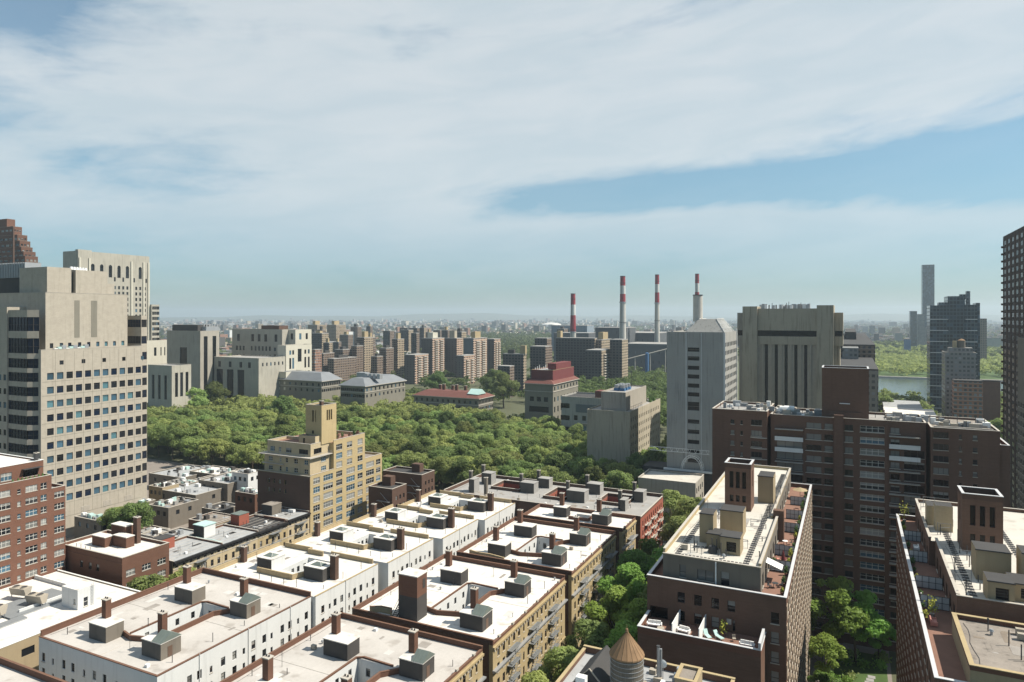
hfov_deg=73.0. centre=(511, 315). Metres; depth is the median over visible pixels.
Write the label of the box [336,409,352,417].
broadleaf tree
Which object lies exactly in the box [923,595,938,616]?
potted plant
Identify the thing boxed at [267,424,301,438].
broadleaf tree
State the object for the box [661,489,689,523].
street tree
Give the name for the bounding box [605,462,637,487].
broadleaf tree
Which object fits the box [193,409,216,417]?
broadleaf tree
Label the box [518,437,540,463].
broadleaf tree
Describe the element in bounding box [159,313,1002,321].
hills
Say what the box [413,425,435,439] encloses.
broadleaf tree
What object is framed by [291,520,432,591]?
tenement house
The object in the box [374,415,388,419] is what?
broadleaf tree
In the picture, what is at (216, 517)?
building
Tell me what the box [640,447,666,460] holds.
broadleaf tree
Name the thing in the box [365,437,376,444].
broadleaf tree
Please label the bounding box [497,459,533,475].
broadleaf tree
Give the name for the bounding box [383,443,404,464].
broadleaf tree
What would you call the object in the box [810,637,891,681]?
courtyard
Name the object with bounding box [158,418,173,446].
broadleaf tree
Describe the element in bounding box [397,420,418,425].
broadleaf tree
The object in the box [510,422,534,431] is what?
broadleaf tree
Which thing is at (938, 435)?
window
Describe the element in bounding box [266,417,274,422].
broadleaf tree
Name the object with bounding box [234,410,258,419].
broadleaf tree
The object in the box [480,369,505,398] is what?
broadleaf tree
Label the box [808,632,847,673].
courtyard tree
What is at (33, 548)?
window
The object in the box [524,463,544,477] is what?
broadleaf tree
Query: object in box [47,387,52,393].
window
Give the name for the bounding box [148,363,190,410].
hospital wing
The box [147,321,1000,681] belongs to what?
ground
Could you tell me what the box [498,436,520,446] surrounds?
broadleaf tree
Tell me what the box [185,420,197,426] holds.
broadleaf tree
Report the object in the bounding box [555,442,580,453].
broadleaf tree
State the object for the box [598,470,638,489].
broadleaf tree
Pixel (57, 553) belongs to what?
window
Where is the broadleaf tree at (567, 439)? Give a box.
[555,436,575,449]
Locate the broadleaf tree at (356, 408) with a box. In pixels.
[346,405,362,416]
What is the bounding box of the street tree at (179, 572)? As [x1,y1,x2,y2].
[166,566,196,580]
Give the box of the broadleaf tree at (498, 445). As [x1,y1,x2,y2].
[491,440,513,448]
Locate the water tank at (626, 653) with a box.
[609,628,644,681]
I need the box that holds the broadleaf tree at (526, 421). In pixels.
[521,417,536,423]
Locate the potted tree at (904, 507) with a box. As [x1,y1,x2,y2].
[898,501,911,521]
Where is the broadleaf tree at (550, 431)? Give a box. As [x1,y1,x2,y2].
[531,428,564,437]
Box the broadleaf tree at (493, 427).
[491,422,515,429]
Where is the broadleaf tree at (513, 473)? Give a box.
[505,467,527,477]
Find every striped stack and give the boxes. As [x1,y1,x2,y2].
[570,293,575,336]
[619,276,625,338]
[654,274,659,341]
[695,274,698,294]
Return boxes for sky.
[0,0,1023,317]
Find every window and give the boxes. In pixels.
[0,472,11,482]
[0,490,9,498]
[0,502,10,510]
[0,515,9,523]
[0,527,10,535]
[0,540,10,548]
[0,552,10,560]
[0,564,10,573]
[0,577,9,586]
[21,645,33,656]
[23,468,37,477]
[25,508,37,517]
[25,520,37,529]
[25,532,37,541]
[25,569,37,578]
[26,484,37,492]
[26,496,37,504]
[26,544,37,553]
[26,556,37,565]
[40,482,46,489]
[40,494,46,501]
[40,506,45,513]
[40,518,45,525]
[40,530,45,537]
[40,542,45,549]
[40,554,46,561]
[40,566,46,573]
[47,373,52,379]
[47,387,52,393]
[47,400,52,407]
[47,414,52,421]
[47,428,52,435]
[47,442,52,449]
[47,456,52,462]
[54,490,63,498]
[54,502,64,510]
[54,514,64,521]
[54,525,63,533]
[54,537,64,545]
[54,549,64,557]
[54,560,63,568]
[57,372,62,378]
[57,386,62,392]
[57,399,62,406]
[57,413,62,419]
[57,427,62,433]
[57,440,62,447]
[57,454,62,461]
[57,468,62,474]
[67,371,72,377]
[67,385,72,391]
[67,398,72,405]
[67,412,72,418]
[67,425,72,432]
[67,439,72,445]
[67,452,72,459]
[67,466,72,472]
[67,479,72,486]
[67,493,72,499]
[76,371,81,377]
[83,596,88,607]
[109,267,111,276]
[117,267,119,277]
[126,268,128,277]
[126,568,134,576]
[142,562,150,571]
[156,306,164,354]
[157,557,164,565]
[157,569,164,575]
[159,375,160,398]
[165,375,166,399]
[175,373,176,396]
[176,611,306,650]
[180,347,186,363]
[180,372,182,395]
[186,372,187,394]
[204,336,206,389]
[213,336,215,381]
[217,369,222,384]
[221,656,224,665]
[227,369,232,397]
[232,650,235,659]
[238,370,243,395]
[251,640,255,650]
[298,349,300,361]
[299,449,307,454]
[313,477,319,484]
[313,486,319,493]
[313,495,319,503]
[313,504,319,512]
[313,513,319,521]
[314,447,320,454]
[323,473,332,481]
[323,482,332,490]
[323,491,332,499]
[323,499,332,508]
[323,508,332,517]
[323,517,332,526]
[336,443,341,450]
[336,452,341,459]
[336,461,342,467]
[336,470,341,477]
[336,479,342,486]
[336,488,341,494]
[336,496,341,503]
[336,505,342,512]
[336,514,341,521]
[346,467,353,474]
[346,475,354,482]
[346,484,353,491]
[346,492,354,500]
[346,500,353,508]
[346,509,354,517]
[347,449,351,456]
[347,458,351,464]
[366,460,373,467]
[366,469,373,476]
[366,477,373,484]
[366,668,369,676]
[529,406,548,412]
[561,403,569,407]
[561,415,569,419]
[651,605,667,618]
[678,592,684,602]
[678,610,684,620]
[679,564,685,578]
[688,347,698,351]
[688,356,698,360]
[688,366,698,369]
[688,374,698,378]
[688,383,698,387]
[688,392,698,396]
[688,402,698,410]
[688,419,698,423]
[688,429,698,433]
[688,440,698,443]
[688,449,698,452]
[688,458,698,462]
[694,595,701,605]
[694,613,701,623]
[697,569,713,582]
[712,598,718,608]
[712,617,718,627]
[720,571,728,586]
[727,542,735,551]
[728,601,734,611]
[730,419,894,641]
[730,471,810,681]
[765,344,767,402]
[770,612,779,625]
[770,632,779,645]
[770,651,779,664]
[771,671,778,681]
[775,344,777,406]
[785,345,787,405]
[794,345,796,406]
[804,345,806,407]
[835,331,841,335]
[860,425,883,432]
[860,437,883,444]
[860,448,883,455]
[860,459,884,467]
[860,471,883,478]
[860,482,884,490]
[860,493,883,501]
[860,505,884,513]
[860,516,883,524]
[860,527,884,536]
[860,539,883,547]
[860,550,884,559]
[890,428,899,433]
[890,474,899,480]
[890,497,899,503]
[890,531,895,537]
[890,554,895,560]
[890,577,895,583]
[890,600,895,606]
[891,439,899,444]
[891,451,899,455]
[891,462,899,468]
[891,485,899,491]
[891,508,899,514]
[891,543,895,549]
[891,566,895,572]
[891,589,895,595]
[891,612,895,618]
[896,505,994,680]
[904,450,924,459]
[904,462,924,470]
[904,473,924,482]
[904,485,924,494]
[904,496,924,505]
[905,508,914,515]
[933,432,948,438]
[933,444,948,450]
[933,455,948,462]
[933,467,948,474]
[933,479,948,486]
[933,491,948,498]
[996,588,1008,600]
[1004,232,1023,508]
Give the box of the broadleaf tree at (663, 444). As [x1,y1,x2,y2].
[657,439,666,449]
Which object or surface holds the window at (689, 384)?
in the research tower at (701, 367)
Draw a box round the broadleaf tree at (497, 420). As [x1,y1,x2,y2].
[486,417,510,425]
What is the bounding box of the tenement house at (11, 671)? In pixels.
[0,656,67,681]
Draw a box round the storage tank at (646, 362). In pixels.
[645,352,648,372]
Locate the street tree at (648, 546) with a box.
[637,538,659,576]
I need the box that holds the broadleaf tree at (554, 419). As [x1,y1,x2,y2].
[542,415,560,425]
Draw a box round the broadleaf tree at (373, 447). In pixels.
[365,442,389,460]
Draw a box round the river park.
[874,341,1002,375]
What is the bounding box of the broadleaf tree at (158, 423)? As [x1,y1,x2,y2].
[152,421,167,449]
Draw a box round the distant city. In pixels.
[159,318,1002,355]
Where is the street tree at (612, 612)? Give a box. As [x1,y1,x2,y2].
[582,585,634,633]
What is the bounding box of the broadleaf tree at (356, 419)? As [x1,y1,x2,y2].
[347,416,364,424]
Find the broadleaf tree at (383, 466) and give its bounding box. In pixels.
[382,461,390,475]
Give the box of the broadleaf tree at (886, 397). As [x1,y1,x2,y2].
[878,392,893,411]
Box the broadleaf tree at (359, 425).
[347,421,364,427]
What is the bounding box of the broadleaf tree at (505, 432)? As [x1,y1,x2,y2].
[488,427,515,437]
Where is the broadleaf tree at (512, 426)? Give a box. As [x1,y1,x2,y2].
[497,422,519,432]
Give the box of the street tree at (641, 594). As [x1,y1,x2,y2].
[637,585,646,599]
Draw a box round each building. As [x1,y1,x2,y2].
[0,569,139,670]
[74,512,111,538]
[138,498,155,513]
[141,525,170,532]
[141,528,169,537]
[148,481,178,500]
[149,464,205,484]
[149,496,198,528]
[155,474,222,513]
[159,527,193,538]
[167,477,198,484]
[188,511,230,529]
[190,465,240,476]
[199,471,236,502]
[202,501,234,514]
[215,519,230,525]
[232,468,257,490]
[235,487,257,514]
[278,370,341,407]
[339,372,406,406]
[412,384,494,411]
[523,361,579,419]
[561,390,603,440]
[587,370,659,463]
[638,469,703,519]
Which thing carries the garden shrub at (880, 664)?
on the courtyard
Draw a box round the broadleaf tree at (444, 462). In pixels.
[430,456,454,489]
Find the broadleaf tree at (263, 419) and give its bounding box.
[247,416,267,423]
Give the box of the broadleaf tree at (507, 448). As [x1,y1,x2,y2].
[499,445,522,455]
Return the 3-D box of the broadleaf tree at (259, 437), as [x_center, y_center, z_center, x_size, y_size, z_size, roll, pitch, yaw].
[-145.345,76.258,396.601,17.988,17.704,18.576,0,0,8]
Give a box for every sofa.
[647,619,661,626]
[677,625,690,634]
[913,544,919,550]
[929,615,937,626]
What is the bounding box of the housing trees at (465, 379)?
[342,361,666,400]
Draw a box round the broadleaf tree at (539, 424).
[526,420,555,430]
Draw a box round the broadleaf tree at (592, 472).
[577,465,612,485]
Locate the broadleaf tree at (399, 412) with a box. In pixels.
[386,408,411,420]
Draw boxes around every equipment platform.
[0,615,26,628]
[1,588,61,618]
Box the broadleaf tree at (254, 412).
[250,409,260,414]
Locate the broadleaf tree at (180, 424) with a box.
[175,421,188,454]
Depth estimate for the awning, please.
112.84 m
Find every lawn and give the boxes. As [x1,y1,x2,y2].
[833,649,887,681]
[878,346,1002,379]
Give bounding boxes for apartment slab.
[637,457,811,681]
[712,365,1009,651]
[896,485,1023,681]
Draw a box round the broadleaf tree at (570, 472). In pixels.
[551,468,575,481]
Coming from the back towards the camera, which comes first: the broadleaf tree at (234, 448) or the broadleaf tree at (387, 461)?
the broadleaf tree at (234, 448)
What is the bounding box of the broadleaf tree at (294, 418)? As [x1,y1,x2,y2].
[290,414,302,421]
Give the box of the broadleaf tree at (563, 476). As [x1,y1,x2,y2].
[552,471,578,483]
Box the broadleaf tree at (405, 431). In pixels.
[390,427,412,434]
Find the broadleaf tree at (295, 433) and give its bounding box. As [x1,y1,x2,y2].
[288,431,304,435]
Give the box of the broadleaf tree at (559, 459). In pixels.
[537,451,574,470]
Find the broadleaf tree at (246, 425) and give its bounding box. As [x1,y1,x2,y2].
[229,418,253,431]
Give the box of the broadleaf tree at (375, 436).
[370,431,390,439]
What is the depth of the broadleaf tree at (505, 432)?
406.11 m
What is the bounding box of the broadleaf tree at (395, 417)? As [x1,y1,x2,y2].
[391,415,404,424]
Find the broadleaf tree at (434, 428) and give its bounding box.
[412,423,437,433]
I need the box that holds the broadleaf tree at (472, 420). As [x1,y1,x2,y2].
[455,416,477,430]
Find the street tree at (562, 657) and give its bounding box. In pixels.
[538,645,579,681]
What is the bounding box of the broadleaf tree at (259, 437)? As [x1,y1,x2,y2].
[246,434,269,464]
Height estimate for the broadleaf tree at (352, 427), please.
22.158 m
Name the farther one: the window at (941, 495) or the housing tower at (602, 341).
the housing tower at (602, 341)
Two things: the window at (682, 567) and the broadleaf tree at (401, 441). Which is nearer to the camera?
the window at (682, 567)
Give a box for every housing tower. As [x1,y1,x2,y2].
[308,321,325,332]
[311,331,328,352]
[312,349,321,371]
[322,350,334,371]
[323,338,332,351]
[327,321,345,340]
[328,355,356,381]
[334,339,340,351]
[334,347,350,357]
[339,332,352,348]
[351,324,361,344]
[351,343,362,371]
[356,331,372,373]
[366,324,372,336]
[368,333,374,344]
[371,353,382,373]
[373,345,375,355]
[379,345,393,373]
[383,331,393,347]
[392,333,403,377]
[400,328,412,350]
[404,353,428,383]
[409,326,419,348]
[411,333,418,353]
[419,325,426,350]
[422,332,444,374]
[433,330,441,336]
[442,327,450,337]
[444,331,462,376]
[456,354,474,384]
[457,328,465,337]
[463,331,486,380]
[487,338,500,372]
[498,365,513,397]
[503,345,526,392]
[530,345,551,378]
[535,338,550,345]
[556,331,597,380]
[557,326,567,331]
[586,348,609,381]
[596,332,609,348]
[610,339,627,384]
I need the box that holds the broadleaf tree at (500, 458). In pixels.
[473,452,517,474]
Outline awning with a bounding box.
[766,557,782,570]
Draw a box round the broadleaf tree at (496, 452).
[487,449,523,467]
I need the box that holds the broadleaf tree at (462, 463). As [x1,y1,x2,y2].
[445,456,473,482]
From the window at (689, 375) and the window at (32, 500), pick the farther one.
the window at (689, 375)
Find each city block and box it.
[255,323,262,328]
[869,325,874,334]
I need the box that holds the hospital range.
[232,325,310,355]
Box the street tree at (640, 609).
[618,597,646,626]
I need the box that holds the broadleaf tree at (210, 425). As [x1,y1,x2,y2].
[195,419,224,433]
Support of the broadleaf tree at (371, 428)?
on the ground at (513, 405)
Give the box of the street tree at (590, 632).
[564,618,611,648]
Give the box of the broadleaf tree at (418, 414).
[410,409,428,424]
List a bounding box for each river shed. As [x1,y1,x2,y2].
[882,400,922,412]
[883,407,936,415]
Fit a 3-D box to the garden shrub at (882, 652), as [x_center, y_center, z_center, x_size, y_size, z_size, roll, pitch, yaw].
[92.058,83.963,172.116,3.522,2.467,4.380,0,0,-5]
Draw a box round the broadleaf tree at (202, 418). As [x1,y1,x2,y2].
[196,415,215,423]
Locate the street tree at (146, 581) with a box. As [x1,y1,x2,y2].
[127,573,166,590]
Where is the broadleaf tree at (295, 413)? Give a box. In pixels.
[285,409,303,416]
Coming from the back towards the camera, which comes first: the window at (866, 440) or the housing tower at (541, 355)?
the housing tower at (541, 355)
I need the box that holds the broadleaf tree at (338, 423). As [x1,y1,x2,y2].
[336,421,346,427]
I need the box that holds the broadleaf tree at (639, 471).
[634,468,643,487]
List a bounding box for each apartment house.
[0,451,65,588]
[840,328,874,361]
[840,345,878,411]
[942,339,975,416]
[952,379,982,417]
[980,319,986,359]
[981,379,1000,420]
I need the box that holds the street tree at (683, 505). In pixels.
[668,497,701,523]
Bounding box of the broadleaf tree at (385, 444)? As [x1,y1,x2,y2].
[368,439,395,456]
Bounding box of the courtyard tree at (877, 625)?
[829,589,890,661]
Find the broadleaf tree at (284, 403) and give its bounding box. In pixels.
[266,395,297,414]
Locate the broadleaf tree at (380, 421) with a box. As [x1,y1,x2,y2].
[377,418,385,425]
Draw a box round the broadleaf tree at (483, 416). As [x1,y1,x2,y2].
[471,411,494,422]
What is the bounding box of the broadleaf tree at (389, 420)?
[384,416,403,425]
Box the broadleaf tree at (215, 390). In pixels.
[205,381,230,404]
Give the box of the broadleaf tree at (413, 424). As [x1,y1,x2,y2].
[404,420,419,429]
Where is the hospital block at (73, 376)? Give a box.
[0,262,146,537]
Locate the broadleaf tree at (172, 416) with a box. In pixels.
[158,413,185,420]
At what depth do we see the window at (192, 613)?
154.24 m
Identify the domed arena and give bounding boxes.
[542,322,560,326]
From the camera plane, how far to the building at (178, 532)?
247.31 m
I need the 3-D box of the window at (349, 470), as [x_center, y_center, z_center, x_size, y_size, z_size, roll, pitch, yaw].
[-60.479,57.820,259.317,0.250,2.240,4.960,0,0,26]
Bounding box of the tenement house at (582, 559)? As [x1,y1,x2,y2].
[456,508,617,648]
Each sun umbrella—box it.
[781,550,784,560]
[793,487,807,491]
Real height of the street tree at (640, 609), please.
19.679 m
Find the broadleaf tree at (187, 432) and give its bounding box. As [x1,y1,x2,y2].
[169,426,204,459]
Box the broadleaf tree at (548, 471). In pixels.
[523,465,560,481]
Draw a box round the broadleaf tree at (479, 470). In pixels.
[473,464,501,476]
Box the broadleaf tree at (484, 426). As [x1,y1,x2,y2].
[477,423,490,429]
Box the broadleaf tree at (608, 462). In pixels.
[599,458,626,486]
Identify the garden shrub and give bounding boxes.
[830,670,840,679]
[837,674,853,681]
[838,654,854,666]
[840,669,859,679]
[846,648,860,658]
[871,657,887,670]
[874,649,892,658]
[875,652,891,662]
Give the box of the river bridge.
[628,349,666,374]
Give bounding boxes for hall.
[551,325,593,350]
[554,332,594,361]
[628,342,666,372]
[636,331,666,341]
[987,337,1002,347]
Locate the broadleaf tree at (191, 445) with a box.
[179,437,204,464]
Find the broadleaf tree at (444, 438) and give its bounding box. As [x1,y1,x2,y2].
[433,435,454,444]
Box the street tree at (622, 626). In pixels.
[603,619,637,648]
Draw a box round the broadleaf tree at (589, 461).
[575,454,601,484]
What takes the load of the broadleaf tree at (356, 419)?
on the ground at (513, 405)
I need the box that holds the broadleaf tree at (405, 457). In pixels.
[394,450,434,469]
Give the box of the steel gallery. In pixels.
[642,446,711,495]
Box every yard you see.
[65,476,201,541]
[147,458,199,475]
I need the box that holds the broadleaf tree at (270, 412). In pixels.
[261,409,275,417]
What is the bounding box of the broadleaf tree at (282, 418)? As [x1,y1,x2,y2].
[270,413,293,426]
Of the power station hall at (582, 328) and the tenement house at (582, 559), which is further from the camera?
the power station hall at (582, 328)
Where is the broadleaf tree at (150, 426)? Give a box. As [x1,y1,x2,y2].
[147,424,154,431]
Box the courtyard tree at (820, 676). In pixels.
[806,670,834,681]
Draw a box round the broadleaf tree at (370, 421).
[361,417,381,430]
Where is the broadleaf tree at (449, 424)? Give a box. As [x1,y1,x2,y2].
[437,421,455,433]
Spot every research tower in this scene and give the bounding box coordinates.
[667,295,736,471]
[737,303,842,408]
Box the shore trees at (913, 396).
[878,388,1002,429]
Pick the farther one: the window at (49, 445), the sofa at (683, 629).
the window at (49, 445)
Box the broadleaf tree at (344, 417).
[336,411,351,422]
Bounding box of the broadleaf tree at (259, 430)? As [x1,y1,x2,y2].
[243,427,265,434]
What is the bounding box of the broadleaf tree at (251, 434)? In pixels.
[237,433,260,444]
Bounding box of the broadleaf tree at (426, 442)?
[413,436,435,448]
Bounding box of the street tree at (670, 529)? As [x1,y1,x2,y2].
[658,515,686,540]
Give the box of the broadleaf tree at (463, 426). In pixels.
[455,421,474,433]
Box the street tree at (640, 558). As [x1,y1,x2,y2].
[615,548,655,613]
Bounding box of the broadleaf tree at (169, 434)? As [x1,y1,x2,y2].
[158,425,182,458]
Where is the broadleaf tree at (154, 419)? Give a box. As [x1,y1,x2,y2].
[147,417,157,422]
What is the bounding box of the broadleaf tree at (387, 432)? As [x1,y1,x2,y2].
[380,430,395,435]
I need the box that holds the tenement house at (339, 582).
[212,542,377,627]
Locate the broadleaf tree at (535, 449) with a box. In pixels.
[523,444,548,462]
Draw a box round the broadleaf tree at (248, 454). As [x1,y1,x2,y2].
[233,443,266,468]
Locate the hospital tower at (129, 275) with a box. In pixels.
[63,249,166,401]
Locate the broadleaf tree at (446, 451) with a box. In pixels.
[424,445,457,484]
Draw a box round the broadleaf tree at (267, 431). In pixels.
[261,425,275,436]
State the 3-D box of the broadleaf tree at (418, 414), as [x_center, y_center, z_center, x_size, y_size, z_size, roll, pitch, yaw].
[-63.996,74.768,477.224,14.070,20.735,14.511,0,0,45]
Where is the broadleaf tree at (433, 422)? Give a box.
[421,419,439,426]
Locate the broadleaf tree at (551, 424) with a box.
[543,421,565,430]
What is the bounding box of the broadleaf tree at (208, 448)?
[194,438,230,465]
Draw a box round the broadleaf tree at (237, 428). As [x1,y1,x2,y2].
[230,425,244,435]
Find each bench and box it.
[670,619,681,625]
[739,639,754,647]
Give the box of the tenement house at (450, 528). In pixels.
[352,502,477,559]
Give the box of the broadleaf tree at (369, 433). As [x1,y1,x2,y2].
[359,429,374,439]
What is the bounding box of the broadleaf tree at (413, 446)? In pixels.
[400,441,429,466]
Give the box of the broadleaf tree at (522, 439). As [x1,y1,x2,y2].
[515,436,533,451]
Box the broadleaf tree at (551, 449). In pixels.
[544,446,567,452]
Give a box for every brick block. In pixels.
[368,475,406,513]
[383,462,434,500]
[556,644,734,681]
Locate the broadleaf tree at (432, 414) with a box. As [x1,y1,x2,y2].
[427,409,442,419]
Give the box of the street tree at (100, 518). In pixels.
[96,506,132,528]
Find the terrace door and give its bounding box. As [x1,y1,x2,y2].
[725,617,732,632]
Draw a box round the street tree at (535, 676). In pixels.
[521,670,548,681]
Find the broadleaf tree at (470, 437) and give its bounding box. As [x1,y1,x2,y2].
[447,432,483,454]
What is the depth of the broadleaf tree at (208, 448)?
378.68 m
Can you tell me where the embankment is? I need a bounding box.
[878,376,1002,381]
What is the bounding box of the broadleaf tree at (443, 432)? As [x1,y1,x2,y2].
[431,429,451,438]
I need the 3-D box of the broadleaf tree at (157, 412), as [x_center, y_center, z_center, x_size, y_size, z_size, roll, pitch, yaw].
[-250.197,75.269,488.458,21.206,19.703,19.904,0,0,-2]
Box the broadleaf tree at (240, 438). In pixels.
[228,435,252,465]
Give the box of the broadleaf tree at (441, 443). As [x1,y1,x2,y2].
[428,441,454,458]
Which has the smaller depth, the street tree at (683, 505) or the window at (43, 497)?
the window at (43, 497)
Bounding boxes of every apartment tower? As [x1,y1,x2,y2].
[258,400,381,532]
[1001,226,1023,508]
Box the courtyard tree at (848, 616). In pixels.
[810,576,870,638]
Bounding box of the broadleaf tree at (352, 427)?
[338,422,360,431]
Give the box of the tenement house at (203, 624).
[38,564,310,681]
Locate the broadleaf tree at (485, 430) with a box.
[474,428,494,436]
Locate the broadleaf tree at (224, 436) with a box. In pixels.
[207,431,246,464]
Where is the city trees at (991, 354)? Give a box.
[159,320,1002,360]
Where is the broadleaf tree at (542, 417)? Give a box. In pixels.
[539,415,560,423]
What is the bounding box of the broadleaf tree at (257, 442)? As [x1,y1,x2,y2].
[250,440,266,468]
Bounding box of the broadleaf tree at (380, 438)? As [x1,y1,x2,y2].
[375,436,390,441]
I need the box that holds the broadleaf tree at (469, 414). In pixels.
[459,412,473,417]
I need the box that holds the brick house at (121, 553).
[65,515,169,587]
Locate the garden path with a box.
[865,675,874,681]
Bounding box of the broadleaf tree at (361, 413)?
[349,409,374,417]
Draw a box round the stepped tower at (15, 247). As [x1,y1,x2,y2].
[0,219,37,263]
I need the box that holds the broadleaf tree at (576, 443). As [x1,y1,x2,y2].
[572,438,586,448]
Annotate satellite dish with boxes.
[662,659,666,667]
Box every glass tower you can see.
[909,311,916,346]
[917,314,924,347]
[921,265,933,326]
[925,327,926,343]
[927,291,979,411]
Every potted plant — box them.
[719,619,727,635]
[780,587,784,594]
[781,576,785,585]
[783,566,787,575]
[788,548,792,558]
[910,557,915,565]
[922,609,928,620]
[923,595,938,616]
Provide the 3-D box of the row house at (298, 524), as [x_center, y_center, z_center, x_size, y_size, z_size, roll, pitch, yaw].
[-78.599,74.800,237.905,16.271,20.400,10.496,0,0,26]
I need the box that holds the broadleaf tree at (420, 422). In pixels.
[418,418,430,424]
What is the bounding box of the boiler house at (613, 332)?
[595,327,635,342]
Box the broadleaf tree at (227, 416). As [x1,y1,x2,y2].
[214,410,240,424]
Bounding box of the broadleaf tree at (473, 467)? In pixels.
[449,455,477,474]
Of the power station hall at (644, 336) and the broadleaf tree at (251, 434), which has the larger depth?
the power station hall at (644, 336)
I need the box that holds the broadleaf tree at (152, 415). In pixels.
[147,414,160,421]
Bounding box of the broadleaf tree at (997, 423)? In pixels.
[988,417,1002,438]
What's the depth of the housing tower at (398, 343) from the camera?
944.25 m
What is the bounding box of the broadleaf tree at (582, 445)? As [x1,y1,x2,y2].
[577,441,586,456]
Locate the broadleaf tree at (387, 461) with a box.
[382,454,407,467]
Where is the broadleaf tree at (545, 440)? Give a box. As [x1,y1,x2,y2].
[538,435,562,448]
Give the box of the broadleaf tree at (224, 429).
[210,426,232,456]
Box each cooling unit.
[0,603,7,617]
[9,584,31,596]
[24,592,47,605]
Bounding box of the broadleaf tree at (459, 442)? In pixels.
[453,440,474,455]
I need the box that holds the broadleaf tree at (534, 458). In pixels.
[525,453,544,469]
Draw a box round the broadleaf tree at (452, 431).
[439,429,455,435]
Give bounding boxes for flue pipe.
[656,645,661,676]
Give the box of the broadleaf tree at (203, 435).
[192,433,210,462]
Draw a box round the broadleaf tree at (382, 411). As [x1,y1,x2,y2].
[375,408,388,416]
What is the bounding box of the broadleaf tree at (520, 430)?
[511,427,530,436]
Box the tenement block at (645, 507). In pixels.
[443,464,663,548]
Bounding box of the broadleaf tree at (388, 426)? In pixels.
[379,423,396,430]
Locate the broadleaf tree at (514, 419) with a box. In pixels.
[508,418,522,421]
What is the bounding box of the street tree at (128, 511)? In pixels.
[105,501,155,528]
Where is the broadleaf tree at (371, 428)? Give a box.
[360,424,378,432]
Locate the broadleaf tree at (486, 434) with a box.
[473,432,495,439]
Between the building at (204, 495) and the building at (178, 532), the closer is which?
the building at (178, 532)
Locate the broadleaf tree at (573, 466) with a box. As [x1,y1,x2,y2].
[567,456,606,479]
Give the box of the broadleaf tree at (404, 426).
[395,424,412,433]
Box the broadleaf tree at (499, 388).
[491,372,519,407]
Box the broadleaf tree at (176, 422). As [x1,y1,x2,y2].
[166,420,184,447]
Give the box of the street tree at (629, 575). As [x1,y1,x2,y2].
[596,562,646,607]
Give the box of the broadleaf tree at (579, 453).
[569,449,586,460]
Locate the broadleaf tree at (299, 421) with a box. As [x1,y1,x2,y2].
[294,416,305,428]
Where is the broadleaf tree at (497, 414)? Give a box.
[492,410,504,420]
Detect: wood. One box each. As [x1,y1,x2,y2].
[147,392,524,419]
[466,332,549,353]
[574,370,666,426]
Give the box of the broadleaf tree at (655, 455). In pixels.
[642,449,666,461]
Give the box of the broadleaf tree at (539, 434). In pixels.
[534,432,551,438]
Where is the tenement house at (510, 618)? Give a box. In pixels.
[352,548,567,681]
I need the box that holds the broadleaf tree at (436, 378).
[425,370,449,388]
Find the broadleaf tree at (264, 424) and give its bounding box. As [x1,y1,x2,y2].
[255,421,269,428]
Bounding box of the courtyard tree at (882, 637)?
[868,616,895,658]
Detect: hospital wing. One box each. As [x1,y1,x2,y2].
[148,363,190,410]
[167,324,219,394]
[214,355,284,409]
[278,344,311,370]
[279,370,302,389]
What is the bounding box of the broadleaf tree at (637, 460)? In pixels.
[625,452,649,479]
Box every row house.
[152,534,223,575]
[189,520,259,563]
[225,510,288,549]
[254,501,310,542]
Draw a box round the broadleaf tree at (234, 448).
[225,444,243,467]
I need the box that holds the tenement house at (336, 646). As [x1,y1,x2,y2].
[220,611,485,681]
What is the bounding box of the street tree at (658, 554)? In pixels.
[651,544,665,559]
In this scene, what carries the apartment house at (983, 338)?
on the park lawn at (991, 375)
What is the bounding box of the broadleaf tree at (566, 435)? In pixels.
[555,434,573,438]
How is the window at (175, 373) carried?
in the hospital wing at (169, 384)
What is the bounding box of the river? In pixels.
[878,378,1002,400]
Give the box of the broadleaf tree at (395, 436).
[385,433,416,445]
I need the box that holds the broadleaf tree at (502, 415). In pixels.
[485,408,505,420]
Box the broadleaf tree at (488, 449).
[474,447,497,467]
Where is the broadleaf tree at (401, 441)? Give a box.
[389,437,411,454]
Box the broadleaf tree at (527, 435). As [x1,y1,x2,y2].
[516,433,532,437]
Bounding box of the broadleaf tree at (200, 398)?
[186,387,209,406]
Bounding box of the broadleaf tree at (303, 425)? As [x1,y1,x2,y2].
[292,423,305,432]
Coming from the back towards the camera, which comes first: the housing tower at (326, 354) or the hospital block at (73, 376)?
the housing tower at (326, 354)
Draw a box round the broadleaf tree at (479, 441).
[472,434,495,450]
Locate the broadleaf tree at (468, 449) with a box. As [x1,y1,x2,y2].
[451,443,481,466]
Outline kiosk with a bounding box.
[904,339,910,350]
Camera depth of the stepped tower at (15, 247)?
628.64 m
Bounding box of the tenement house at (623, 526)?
[523,492,637,574]
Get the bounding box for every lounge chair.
[703,628,711,637]
[713,629,724,640]
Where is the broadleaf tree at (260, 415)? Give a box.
[256,411,277,419]
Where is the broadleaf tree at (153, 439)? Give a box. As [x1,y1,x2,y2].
[147,425,165,457]
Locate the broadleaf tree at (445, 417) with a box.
[438,410,458,423]
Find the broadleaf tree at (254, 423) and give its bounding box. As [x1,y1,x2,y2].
[249,420,259,428]
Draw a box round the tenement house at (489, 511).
[401,489,514,537]
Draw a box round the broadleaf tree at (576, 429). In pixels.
[568,423,586,442]
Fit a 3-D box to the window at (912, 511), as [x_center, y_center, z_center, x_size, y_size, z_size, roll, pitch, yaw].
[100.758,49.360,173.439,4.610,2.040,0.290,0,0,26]
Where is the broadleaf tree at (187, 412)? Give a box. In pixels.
[174,408,194,417]
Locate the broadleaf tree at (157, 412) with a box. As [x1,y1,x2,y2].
[147,409,163,415]

